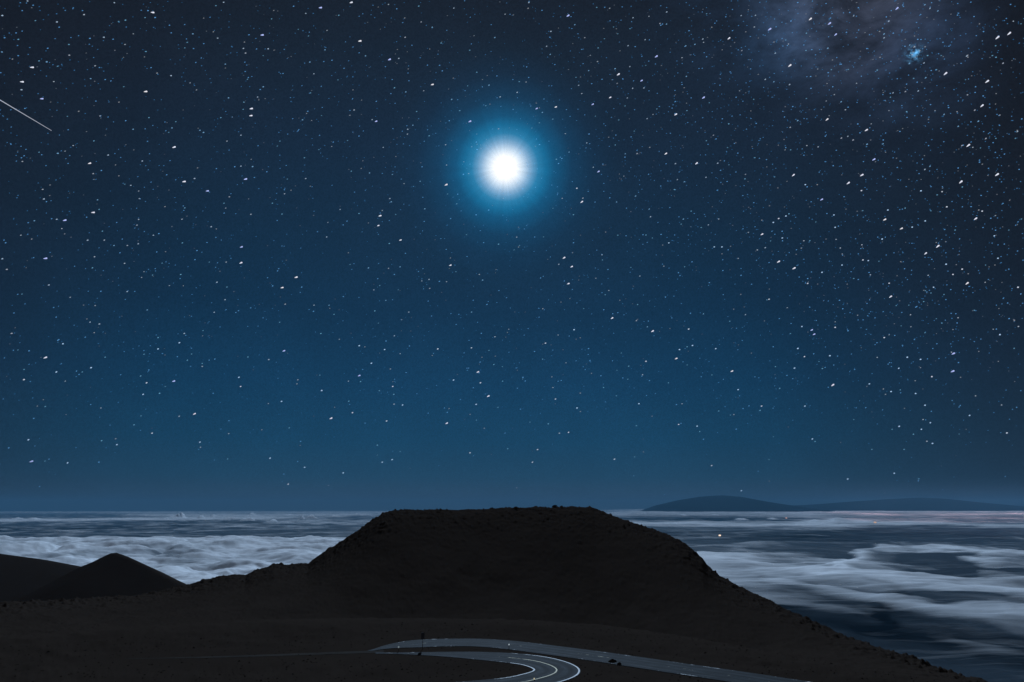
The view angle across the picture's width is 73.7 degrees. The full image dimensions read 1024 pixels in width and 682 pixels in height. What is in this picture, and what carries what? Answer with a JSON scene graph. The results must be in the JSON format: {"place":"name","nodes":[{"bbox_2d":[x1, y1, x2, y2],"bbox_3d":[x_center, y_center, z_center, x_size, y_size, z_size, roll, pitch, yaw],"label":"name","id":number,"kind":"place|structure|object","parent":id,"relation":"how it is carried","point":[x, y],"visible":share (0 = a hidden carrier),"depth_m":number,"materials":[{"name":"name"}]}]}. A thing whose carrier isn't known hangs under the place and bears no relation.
{"place":"outdoors","nodes":[
{"label":"outdoors","id":0,"kind":"place"},
{"bbox_2d":[0,554,80,601],"bbox_3d":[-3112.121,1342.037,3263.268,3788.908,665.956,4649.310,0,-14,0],"label":"hill","id":1,"kind":"structure","parent":0,"point":[20,576],"depth_m":3126.89,"materials":[{"name":"black soil"}]},
{"bbox_2d":[11,553,186,601],"bbox_3d":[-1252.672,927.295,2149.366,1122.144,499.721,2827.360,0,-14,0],"label":"hill","id":2,"kind":"structure","parent":0,"point":[112,574],"depth_m":2069.03,"materials":[{"name":"black soil"}]},
{"bbox_2d":[128,650,383,658],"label":"path","id":3,"kind":"structure","parent":0,"point":[351,652],"depth_m":123.27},
{"bbox_2d":[375,652,580,681],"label":"road","id":4,"kind":"structure","parent":0,"point":[565,670],"depth_m":115.39,"materials":[{"name":"grey asphalt"}]},
{"bbox_2d":[387,653,534,681],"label":"road edge line","id":5,"kind":"object","parent":4,"relation":"on","point":[479,659],"visible":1,"depth_m":115.69,"materials":[{"name":"white paint"}]},
{"bbox_2d":[416,653,556,681],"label":"road centre line","id":6,"kind":"object","parent":4,"relation":"on","point":[507,657],"visible":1,"depth_m":118.71,"materials":[{"name":"white paint"}]},
{"bbox_2d":[397,652,579,681],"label":"road edge line","id":7,"kind":"object","parent":4,"relation":"on","point":[517,653],"visible":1,"depth_m":120.67,"materials":[{"name":"white paint"}]},
{"bbox_2d":[0,506,987,681],"bbox_3d":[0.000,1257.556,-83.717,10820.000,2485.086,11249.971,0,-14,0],"label":"ground","id":8,"kind":"structure","parent":0,"point":[518,571],"depth_m":299.69,"materials":[{"name":"black soil"}]},
{"bbox_2d":[421,632,424,648],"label":"road sign","id":9,"kind":"object","parent":8,"relation":"on","point":[422,636],"visible":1,"depth_m":128.44,"materials":[{"name":"metal"}]},
{"bbox_2d":[0,622,934,681],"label":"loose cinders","id":10,"kind":"object","parent":8,"relation":"on","point":[416,661],"visible":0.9,"depth_m":120.04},
{"bbox_2d":[0,513,1023,681],"bbox_3d":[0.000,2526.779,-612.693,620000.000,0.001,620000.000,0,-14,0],"label":"sea","id":11,"kind":"structure","parent":0,"point":[988,646],"depth_m":32633.20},
{"bbox_2d":[0,510,1023,614],"bbox_3d":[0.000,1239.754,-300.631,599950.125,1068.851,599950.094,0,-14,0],"label":"cloud","id":12,"kind":"structure","parent":0,"point":[227,555],"depth_m":23024.42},
{"bbox_2d":[0,0,1023,513],"label":"sky","id":13,"kind":"structure","parent":0,"point":[163,470],"materials":[{"name":"blue"}]},
{"bbox_2d":[0,100,51,130],"bbox_3d":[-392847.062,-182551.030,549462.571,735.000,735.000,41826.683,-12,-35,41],"label":"meteor","id":14,"kind":"object","parent":13,"relation":"in","point":[22,113],"visible":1,"depth_m":548180.81},
{"bbox_2d":[0,0,1023,499],"bbox_3d":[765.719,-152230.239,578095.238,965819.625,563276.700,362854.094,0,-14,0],"label":"faint stars","id":15,"kind":"object","parent":13,"relation":"in","point":[626,208],"visible":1,"depth_m":622311.00,"materials":[{"name":"white"}]},
{"bbox_2d":[367,639,808,681],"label":"road","id":16,"kind":"structure","parent":0,"point":[501,644],"depth_m":120.69,"materials":[{"name":"grey asphalt"}]},
{"bbox_2d":[371,646,732,681],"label":"road edge line","id":17,"kind":"object","parent":16,"relation":"on","point":[580,658],"visible":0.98,"depth_m":118.27,"materials":[{"name":"white paint"}]},
{"bbox_2d":[369,642,769,681],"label":"road centre line","id":18,"kind":"object","parent":16,"relation":"on","point":[585,654],"visible":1,"depth_m":122.23,"materials":[{"name":"paint"}]},
{"bbox_2d":[368,639,807,681],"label":"road edge line","id":19,"kind":"object","parent":16,"relation":"on","point":[620,654],"visible":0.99,"depth_m":121.42,"materials":[{"name":"white paint"}]},
{"bbox_2d":[619,495,921,521],"bbox_3d":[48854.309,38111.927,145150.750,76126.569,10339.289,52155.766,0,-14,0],"label":"mountain","id":20,"kind":"structure","parent":0,"point":[720,503],"depth_m":130059.72,"materials":[{"name":"blue stone"}]},
{"bbox_2d":[793,498,1023,519],"bbox_3d":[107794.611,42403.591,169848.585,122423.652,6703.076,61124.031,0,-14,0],"label":"mountain","id":21,"kind":"structure","parent":0,"point":[920,504],"depth_m":153144.38,"materials":[{"name":"blue stone"}]}
]}

